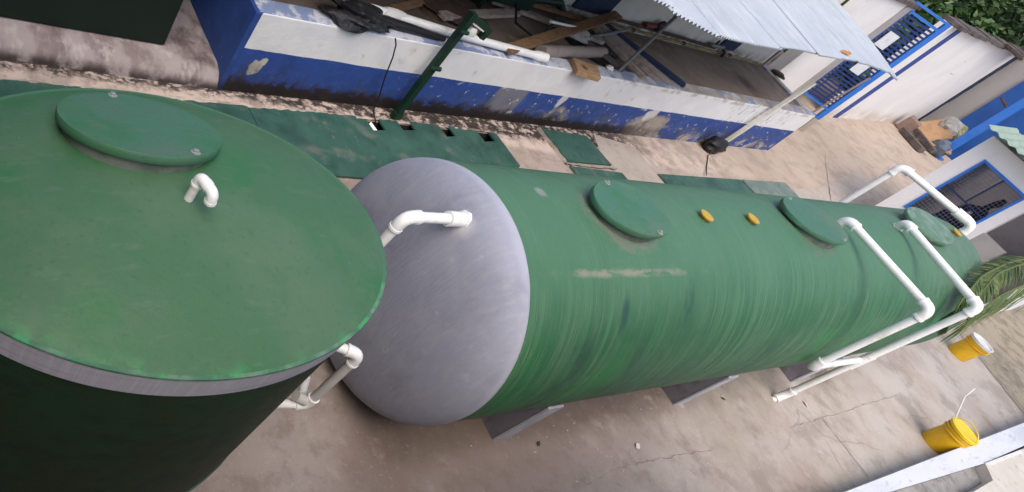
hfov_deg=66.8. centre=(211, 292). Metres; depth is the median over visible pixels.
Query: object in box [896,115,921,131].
brown block
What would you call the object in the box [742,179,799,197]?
trench cover
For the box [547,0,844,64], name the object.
wall
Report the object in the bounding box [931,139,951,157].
slate tarp
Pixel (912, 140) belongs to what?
timber
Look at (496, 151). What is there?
trench cover
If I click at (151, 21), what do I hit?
green cabinet
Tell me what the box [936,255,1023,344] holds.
palm tree
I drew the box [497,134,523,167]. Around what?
mortar edge
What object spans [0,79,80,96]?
trench cover
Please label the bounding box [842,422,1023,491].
kerb wall
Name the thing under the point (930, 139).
cardboard sheet
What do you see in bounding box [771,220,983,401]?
plastic pipe
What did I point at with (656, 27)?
valve
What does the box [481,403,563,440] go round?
tank saddle
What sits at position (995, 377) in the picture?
ground joint
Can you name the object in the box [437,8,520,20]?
plank
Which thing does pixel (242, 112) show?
trench cover
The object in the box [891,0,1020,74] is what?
tree
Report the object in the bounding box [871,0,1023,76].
tree
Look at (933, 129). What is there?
cardboard sheet
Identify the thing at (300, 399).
plastic pipe
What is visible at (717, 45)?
tap
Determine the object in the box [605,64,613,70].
stone lump
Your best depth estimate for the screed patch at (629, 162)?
11.34 m
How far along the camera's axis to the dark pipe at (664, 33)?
12.64 m
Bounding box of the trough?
[894,467,980,491]
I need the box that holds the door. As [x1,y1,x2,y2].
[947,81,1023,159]
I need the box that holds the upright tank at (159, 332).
[0,88,385,491]
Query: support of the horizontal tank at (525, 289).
on the tank saddle at (503, 426)
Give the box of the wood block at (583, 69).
[569,58,600,81]
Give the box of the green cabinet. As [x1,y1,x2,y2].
[0,0,182,44]
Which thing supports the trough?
on the ground
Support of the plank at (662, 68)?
on the pit wall at (270, 47)
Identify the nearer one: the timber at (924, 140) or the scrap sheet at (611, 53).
the scrap sheet at (611, 53)
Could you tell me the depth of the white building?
19.01 m
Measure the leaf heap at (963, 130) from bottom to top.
0.479 m
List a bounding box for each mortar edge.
[0,77,496,132]
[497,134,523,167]
[537,127,567,162]
[565,163,617,169]
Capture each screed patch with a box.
[594,135,661,182]
[791,170,886,202]
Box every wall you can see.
[190,0,814,149]
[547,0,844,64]
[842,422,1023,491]
[920,56,1023,159]
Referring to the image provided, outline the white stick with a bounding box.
[955,388,975,417]
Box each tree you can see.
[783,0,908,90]
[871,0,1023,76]
[879,0,952,58]
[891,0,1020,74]
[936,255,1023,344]
[966,1,1023,90]
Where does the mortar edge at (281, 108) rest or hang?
on the ground
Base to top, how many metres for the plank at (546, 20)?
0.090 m
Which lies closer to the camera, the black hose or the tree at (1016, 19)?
the black hose
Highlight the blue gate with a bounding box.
[798,1,951,131]
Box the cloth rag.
[384,6,408,19]
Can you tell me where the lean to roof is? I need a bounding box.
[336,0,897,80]
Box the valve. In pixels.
[643,21,666,31]
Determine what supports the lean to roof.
on the pit wall at (270, 47)
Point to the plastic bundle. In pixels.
(356, 16)
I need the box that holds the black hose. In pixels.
[381,14,445,41]
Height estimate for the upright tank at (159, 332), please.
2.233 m
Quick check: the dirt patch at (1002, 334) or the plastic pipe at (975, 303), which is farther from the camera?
the dirt patch at (1002, 334)
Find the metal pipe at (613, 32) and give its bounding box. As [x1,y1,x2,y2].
[585,27,630,37]
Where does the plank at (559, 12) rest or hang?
on the pit floor
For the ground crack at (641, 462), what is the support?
on the ground
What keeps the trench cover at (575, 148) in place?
on the ground
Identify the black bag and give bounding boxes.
[702,136,729,153]
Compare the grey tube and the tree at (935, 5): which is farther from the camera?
the tree at (935, 5)
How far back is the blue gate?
15.60 m
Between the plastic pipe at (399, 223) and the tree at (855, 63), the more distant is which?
the tree at (855, 63)
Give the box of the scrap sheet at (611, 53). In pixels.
[565,30,618,68]
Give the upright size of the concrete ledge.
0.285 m
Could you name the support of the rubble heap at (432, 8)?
on the pit floor
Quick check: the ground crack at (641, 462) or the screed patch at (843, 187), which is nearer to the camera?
the ground crack at (641, 462)
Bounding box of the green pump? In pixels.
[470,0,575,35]
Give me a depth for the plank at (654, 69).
11.26 m
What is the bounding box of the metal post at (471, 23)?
[390,10,492,119]
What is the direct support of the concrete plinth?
on the ground
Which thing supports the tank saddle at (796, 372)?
on the ground
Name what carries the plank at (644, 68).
on the pit wall at (270, 47)
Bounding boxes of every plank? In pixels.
[389,0,424,10]
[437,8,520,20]
[490,1,604,44]
[533,3,599,26]
[554,16,625,71]
[592,27,646,78]
[599,26,659,81]
[601,24,671,83]
[605,23,685,87]
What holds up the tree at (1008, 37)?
on the ground
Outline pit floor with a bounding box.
[272,0,796,104]
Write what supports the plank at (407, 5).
on the pit floor
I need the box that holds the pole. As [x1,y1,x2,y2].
[725,81,815,141]
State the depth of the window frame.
13.47 m
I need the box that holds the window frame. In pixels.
[904,159,1023,227]
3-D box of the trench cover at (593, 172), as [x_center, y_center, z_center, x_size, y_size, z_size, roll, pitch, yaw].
[5.998,-1.708,10.491,1.390,0.024,0.450,-1,57,-30]
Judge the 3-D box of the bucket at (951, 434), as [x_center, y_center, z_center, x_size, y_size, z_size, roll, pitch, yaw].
[10.592,2.039,9.838,0.422,0.529,0.422,-1,57,-30]
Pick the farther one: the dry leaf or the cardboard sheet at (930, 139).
the cardboard sheet at (930, 139)
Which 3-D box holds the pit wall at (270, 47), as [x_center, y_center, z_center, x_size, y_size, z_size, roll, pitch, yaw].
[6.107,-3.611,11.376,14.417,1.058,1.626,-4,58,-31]
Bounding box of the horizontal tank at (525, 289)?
[329,157,982,425]
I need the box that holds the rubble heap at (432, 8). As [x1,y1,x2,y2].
[418,0,488,24]
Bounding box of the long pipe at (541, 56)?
[372,4,549,62]
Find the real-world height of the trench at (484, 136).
0.700 m
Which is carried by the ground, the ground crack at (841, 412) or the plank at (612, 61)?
the ground crack at (841, 412)
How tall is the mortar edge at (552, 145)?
0.042 m
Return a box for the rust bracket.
[771,69,784,79]
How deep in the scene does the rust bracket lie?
14.85 m
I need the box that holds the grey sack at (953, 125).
[938,116,962,136]
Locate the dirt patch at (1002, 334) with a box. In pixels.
[955,304,1023,411]
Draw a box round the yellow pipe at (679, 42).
[609,23,762,64]
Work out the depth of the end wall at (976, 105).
22.52 m
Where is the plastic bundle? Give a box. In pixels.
[317,0,395,33]
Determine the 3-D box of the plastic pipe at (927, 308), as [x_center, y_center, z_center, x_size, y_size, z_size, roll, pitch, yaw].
[7.157,0.003,7.672,1.746,1.271,1.262,-1,57,-30]
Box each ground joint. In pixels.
[822,418,867,475]
[956,329,1023,412]
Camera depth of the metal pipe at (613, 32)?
11.21 m
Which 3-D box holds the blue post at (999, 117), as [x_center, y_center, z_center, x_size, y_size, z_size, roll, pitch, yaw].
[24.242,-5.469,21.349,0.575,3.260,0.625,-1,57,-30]
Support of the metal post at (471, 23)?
on the ground
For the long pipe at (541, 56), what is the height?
0.155 m
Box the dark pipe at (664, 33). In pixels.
[616,19,715,48]
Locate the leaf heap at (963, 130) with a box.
[953,124,967,139]
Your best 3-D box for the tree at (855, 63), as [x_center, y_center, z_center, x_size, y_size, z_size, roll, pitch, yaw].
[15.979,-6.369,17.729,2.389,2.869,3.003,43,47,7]
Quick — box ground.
[0,49,1023,491]
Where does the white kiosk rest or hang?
on the ground
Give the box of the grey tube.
[535,45,607,57]
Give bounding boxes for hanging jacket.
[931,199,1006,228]
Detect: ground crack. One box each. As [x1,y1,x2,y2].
[575,450,710,488]
[793,395,895,426]
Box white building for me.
[767,0,1023,122]
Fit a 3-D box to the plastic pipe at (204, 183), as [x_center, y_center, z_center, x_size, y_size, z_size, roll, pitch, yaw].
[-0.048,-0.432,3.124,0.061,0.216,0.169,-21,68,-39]
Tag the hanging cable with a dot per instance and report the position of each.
(384, 80)
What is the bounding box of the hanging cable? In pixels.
[372,38,396,123]
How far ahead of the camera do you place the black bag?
13.15 m
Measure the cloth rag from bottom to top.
0.111 m
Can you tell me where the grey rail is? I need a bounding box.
[812,77,870,112]
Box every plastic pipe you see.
[184,173,218,207]
[276,343,362,410]
[380,210,471,246]
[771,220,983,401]
[807,217,934,370]
[838,165,975,234]
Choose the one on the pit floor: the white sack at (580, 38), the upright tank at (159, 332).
the white sack at (580, 38)
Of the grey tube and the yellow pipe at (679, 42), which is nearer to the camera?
the grey tube
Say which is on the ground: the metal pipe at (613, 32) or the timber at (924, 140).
the timber at (924, 140)
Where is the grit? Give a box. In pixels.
[470,146,1001,491]
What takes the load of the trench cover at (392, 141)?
on the ground
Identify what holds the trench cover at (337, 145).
on the ground
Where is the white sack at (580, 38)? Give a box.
[567,30,589,44]
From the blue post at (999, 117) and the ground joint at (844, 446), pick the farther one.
the blue post at (999, 117)
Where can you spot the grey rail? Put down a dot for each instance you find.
(845, 92)
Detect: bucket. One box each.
[922,417,978,453]
[948,332,993,361]
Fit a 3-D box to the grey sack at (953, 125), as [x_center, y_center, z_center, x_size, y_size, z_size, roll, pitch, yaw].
[24.255,-5.447,22.639,0.926,0.585,0.658,-1,57,-30]
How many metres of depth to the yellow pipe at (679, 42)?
13.03 m
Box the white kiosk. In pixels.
[875,124,1023,310]
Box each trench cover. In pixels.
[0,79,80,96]
[177,99,257,126]
[248,107,384,178]
[357,118,478,164]
[456,129,519,167]
[541,128,610,165]
[570,166,626,178]
[658,174,751,192]
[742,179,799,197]
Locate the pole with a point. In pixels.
(771, 111)
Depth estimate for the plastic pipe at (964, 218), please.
9.41 m
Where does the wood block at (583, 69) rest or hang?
on the pit wall at (270, 47)
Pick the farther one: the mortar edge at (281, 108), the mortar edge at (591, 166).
the mortar edge at (591, 166)
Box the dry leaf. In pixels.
[841,50,851,54]
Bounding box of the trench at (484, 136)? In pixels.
[367,121,492,141]
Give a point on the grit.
(756, 403)
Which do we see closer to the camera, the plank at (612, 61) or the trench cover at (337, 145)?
the trench cover at (337, 145)
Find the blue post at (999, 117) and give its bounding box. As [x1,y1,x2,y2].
[936,97,1023,160]
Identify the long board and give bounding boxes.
[506,11,621,54]
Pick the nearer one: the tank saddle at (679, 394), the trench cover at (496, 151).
the tank saddle at (679, 394)
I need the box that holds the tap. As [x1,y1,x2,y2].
[709,40,725,57]
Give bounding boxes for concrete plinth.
[0,0,218,89]
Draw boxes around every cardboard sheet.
[916,134,951,154]
[918,119,952,142]
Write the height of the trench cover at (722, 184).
0.024 m
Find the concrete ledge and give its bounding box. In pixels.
[965,446,1023,491]
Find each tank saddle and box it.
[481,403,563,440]
[661,374,738,405]
[779,355,849,381]
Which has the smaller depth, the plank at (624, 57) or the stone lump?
the stone lump
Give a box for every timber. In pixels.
[898,127,926,152]
[913,128,936,153]
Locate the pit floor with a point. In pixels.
(690, 65)
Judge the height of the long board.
0.190 m

